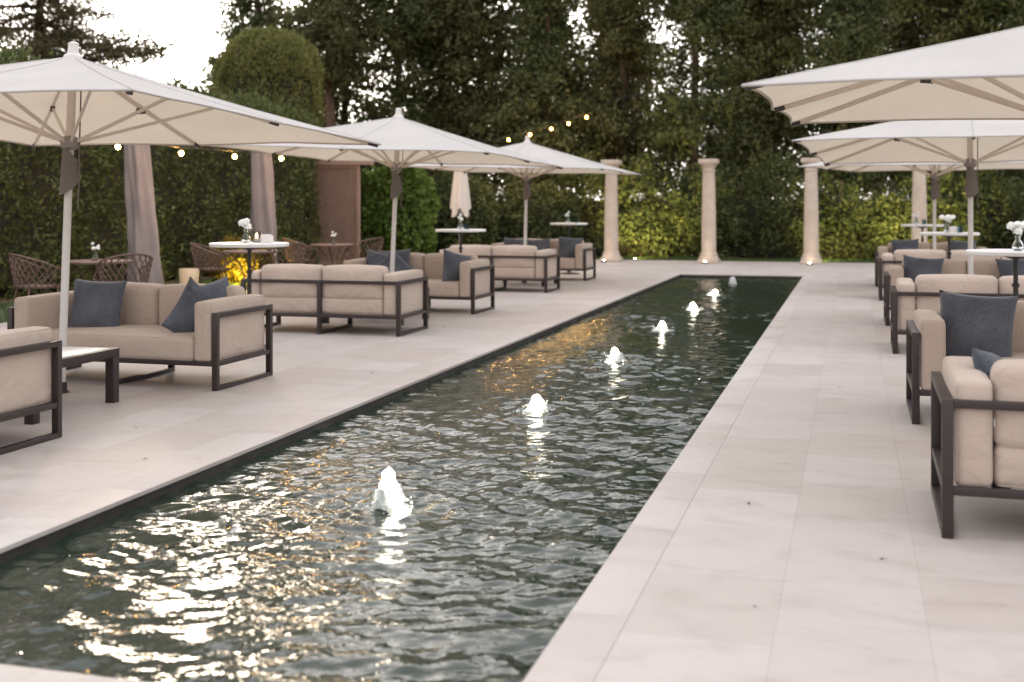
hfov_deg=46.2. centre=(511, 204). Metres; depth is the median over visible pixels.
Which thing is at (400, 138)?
parasol
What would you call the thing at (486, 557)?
water
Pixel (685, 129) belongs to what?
conifer tree
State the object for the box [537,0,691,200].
conifer tree
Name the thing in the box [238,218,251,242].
flower vase
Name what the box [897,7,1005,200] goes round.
conifer tree
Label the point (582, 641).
coping
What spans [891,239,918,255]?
throw pillow
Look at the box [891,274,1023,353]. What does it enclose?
sofa
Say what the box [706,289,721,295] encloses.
fountain jet
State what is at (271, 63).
topiary tree
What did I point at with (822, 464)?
paving
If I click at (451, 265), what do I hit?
throw pillow
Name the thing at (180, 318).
throw pillow
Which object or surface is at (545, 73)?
conifer tree
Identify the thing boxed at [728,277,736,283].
fountain jet
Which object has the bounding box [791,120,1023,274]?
parasol
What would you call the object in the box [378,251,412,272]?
throw pillow
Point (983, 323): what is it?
throw pillow
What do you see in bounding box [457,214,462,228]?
flower vase
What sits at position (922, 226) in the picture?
bar table
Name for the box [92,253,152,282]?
garden chair
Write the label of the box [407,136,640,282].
parasol
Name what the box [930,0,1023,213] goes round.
conifer tree
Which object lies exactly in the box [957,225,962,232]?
glass tumbler
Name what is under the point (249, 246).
bar table
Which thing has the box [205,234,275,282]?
golden shrub
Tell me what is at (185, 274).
planter
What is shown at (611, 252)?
stone column
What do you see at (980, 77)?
parasol
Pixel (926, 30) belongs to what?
conifer tree
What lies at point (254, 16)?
conifer tree
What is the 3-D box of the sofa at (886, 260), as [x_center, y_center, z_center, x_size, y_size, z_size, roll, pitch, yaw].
[6.809,1.098,18.859,2.000,0.804,0.954,0,0,16]
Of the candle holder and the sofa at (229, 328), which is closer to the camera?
the sofa at (229, 328)
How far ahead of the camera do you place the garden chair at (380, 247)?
22.80 m
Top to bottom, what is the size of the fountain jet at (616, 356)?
0.162 m
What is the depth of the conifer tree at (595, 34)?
41.89 m
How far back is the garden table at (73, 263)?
16.21 m
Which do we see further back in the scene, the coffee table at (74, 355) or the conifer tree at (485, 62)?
the conifer tree at (485, 62)
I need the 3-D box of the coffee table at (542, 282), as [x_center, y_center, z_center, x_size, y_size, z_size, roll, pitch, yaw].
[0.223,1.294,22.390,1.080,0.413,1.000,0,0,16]
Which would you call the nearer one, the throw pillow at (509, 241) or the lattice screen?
the throw pillow at (509, 241)
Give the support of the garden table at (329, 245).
on the paving
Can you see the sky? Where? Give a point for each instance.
(185, 15)
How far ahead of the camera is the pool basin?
7.49 m
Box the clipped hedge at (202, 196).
[0,39,328,300]
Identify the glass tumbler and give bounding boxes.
[464,223,468,228]
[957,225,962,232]
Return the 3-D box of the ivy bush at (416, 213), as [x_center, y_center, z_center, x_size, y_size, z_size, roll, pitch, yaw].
[-3.253,0.172,32.453,2.812,2.896,1.472,0,0,16]
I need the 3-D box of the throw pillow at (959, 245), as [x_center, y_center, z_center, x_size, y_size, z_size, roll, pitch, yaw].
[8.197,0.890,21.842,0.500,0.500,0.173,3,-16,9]
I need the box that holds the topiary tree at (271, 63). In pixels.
[210,25,328,244]
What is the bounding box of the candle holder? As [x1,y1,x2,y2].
[252,231,260,242]
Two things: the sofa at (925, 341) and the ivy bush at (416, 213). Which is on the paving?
the sofa at (925, 341)
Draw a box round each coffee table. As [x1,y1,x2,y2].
[24,346,118,424]
[322,287,428,325]
[503,279,556,286]
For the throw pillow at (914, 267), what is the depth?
15.13 m
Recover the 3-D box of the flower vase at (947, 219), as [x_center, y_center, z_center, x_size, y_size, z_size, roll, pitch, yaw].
[6.178,0.271,17.029,0.223,0.259,0.134,0,0,-4]
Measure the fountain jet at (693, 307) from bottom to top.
0.139 m
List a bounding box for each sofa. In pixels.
[0,326,61,454]
[7,282,272,390]
[241,264,427,336]
[343,253,494,314]
[439,245,559,292]
[491,238,595,280]
[875,242,987,286]
[878,249,1008,300]
[884,258,999,325]
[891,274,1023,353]
[906,300,1023,423]
[931,356,1023,538]
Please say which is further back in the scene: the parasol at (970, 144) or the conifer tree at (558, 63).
the conifer tree at (558, 63)
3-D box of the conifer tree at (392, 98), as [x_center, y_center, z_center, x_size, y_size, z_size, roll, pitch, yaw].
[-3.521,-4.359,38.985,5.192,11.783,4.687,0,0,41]
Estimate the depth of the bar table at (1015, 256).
10.37 m
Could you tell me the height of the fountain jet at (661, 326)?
0.139 m
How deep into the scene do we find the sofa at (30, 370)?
7.50 m
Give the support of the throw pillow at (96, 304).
on the sofa at (229, 328)
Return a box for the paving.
[0,260,1023,681]
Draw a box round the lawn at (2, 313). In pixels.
[0,257,874,322]
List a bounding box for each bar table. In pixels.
[209,242,288,347]
[435,229,485,252]
[550,223,587,274]
[901,224,943,241]
[919,232,979,258]
[965,249,1023,295]
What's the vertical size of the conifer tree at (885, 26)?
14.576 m
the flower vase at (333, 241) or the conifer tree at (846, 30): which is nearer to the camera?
the flower vase at (333, 241)
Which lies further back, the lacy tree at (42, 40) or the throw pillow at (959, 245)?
the lacy tree at (42, 40)
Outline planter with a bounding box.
[179,268,198,283]
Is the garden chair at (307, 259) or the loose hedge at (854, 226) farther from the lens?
the loose hedge at (854, 226)
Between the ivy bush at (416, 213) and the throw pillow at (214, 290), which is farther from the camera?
the ivy bush at (416, 213)
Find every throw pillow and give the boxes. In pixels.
[68,278,126,326]
[161,277,198,332]
[189,276,229,301]
[365,248,387,264]
[377,248,410,264]
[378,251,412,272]
[442,248,470,280]
[504,237,527,244]
[527,238,549,250]
[558,236,582,257]
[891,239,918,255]
[903,255,943,282]
[939,290,1017,356]
[951,240,975,249]
[972,347,1002,378]
[995,258,1023,276]
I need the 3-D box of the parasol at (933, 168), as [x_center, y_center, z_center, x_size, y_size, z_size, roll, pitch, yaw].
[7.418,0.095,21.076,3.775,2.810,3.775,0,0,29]
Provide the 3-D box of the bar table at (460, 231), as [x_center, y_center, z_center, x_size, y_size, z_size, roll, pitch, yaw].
[-0.822,0.950,19.257,0.816,1.100,0.816,0,0,16]
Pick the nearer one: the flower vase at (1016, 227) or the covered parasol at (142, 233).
the flower vase at (1016, 227)
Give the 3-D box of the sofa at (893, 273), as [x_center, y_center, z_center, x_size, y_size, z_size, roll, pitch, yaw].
[5.701,1.098,14.991,2.000,0.804,0.954,0,0,16]
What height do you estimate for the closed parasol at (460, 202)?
2.700 m
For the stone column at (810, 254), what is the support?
on the paving
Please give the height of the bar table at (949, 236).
1.100 m
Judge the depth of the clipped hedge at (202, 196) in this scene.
23.03 m
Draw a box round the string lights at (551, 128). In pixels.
[484,85,740,141]
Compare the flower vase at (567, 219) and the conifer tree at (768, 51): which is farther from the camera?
the conifer tree at (768, 51)
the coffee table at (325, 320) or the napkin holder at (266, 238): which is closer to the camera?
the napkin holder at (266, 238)
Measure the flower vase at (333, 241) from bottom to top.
0.251 m
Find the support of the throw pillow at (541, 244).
on the sofa at (584, 260)
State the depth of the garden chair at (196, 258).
19.68 m
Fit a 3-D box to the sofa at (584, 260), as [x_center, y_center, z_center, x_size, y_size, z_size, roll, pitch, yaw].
[0.612,1.098,24.201,2.000,0.804,0.954,0,0,16]
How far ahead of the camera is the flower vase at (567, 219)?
25.82 m
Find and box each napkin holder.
[260,234,272,242]
[949,226,957,232]
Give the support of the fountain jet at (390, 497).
on the water
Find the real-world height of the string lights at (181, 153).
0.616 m
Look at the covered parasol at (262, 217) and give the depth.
24.44 m
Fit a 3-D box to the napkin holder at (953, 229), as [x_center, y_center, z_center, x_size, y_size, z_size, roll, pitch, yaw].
[6.257,0.355,16.987,0.120,0.089,0.090,0,0,1]
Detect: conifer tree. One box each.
[184,0,337,113]
[307,0,388,173]
[340,0,455,178]
[380,0,507,188]
[415,0,527,199]
[458,0,642,199]
[494,0,585,195]
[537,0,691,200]
[561,0,670,198]
[615,0,771,217]
[667,0,812,199]
[704,0,833,199]
[744,0,911,199]
[812,0,919,199]
[849,0,1001,199]
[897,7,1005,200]
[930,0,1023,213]
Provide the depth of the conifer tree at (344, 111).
40.67 m
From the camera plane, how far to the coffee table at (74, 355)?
9.01 m
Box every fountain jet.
[355,465,426,515]
[513,394,554,415]
[600,347,630,363]
[651,321,673,331]
[682,302,703,310]
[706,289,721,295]
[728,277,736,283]
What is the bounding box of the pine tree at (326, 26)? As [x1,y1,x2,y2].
[253,0,414,126]
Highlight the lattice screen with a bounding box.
[307,159,373,263]
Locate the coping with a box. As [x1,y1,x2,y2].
[0,273,813,681]
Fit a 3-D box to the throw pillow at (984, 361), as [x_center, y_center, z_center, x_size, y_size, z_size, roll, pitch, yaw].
[2.386,0.925,5.768,0.173,0.500,0.500,-33,-26,22]
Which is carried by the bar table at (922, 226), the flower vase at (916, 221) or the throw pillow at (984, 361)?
the flower vase at (916, 221)
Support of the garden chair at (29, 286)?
on the paving
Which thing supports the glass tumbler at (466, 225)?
on the bar table at (460, 231)
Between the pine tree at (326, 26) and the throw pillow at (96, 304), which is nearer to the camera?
the throw pillow at (96, 304)
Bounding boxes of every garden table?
[61,259,133,281]
[221,249,277,289]
[310,243,358,264]
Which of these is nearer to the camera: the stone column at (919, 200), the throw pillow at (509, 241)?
the throw pillow at (509, 241)
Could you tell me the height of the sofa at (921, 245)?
0.804 m
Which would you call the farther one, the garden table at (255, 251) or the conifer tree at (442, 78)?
the conifer tree at (442, 78)
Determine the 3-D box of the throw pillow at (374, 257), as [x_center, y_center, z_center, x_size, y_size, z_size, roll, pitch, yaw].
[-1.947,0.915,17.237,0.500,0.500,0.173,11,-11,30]
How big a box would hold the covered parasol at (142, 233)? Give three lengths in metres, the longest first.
2.920 x 0.640 x 0.640 m
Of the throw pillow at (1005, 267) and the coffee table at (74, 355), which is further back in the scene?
the throw pillow at (1005, 267)
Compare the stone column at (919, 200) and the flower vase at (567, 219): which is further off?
the stone column at (919, 200)
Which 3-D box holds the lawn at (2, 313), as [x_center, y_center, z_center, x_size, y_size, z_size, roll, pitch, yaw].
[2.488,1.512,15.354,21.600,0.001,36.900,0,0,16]
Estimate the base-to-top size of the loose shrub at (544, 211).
2.281 m
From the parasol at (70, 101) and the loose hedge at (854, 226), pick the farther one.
the loose hedge at (854, 226)
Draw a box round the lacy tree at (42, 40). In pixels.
[0,0,197,72]
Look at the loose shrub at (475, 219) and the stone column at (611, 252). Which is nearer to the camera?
the stone column at (611, 252)
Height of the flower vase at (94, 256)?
0.251 m
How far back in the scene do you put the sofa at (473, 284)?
16.76 m
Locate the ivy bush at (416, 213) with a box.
[360,162,442,257]
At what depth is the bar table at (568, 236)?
25.64 m
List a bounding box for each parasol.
[0,42,380,392]
[124,145,164,284]
[203,108,563,272]
[250,151,276,263]
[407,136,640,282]
[450,171,470,244]
[741,26,1023,126]
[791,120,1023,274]
[799,161,1023,249]
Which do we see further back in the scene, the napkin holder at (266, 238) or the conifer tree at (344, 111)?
the conifer tree at (344, 111)
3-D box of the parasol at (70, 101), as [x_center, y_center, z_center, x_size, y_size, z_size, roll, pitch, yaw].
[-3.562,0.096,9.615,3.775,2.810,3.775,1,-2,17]
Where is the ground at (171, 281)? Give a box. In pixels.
[0,257,743,302]
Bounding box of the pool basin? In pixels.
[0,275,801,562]
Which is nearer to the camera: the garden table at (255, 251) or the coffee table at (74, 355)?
the coffee table at (74, 355)
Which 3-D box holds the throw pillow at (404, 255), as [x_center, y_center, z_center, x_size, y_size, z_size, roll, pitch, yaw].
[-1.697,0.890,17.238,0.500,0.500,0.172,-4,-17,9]
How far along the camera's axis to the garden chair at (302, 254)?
19.77 m
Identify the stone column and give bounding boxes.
[600,160,622,261]
[697,159,719,262]
[800,158,821,264]
[911,171,926,241]
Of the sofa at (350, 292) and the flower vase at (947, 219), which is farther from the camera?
the flower vase at (947, 219)
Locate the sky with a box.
[0,0,1004,200]
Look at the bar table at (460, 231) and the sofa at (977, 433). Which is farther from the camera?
the bar table at (460, 231)
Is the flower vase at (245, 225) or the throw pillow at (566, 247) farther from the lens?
the throw pillow at (566, 247)
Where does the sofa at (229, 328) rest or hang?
on the paving
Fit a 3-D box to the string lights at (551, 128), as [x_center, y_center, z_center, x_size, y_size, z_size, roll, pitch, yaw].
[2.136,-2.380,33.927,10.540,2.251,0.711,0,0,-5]
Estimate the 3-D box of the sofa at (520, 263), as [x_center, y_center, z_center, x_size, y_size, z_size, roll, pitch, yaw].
[-0.240,1.098,21.016,2.000,0.804,0.954,0,0,16]
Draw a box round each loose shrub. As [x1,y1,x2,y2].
[426,171,500,252]
[494,180,582,241]
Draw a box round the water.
[0,277,800,681]
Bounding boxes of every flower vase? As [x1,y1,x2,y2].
[91,242,100,259]
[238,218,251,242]
[331,231,336,243]
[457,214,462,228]
[565,211,569,222]
[913,212,918,224]
[939,214,955,232]
[1006,221,1023,250]
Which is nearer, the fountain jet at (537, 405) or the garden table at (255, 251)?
the fountain jet at (537, 405)
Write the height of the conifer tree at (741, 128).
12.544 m
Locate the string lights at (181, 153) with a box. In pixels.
[116,145,282,160]
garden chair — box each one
[7,253,60,301]
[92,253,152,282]
[190,242,230,283]
[259,242,306,265]
[283,237,317,263]
[344,237,383,259]
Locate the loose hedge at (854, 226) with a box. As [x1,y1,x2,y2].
[421,135,1023,259]
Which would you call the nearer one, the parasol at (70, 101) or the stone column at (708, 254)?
the parasol at (70, 101)

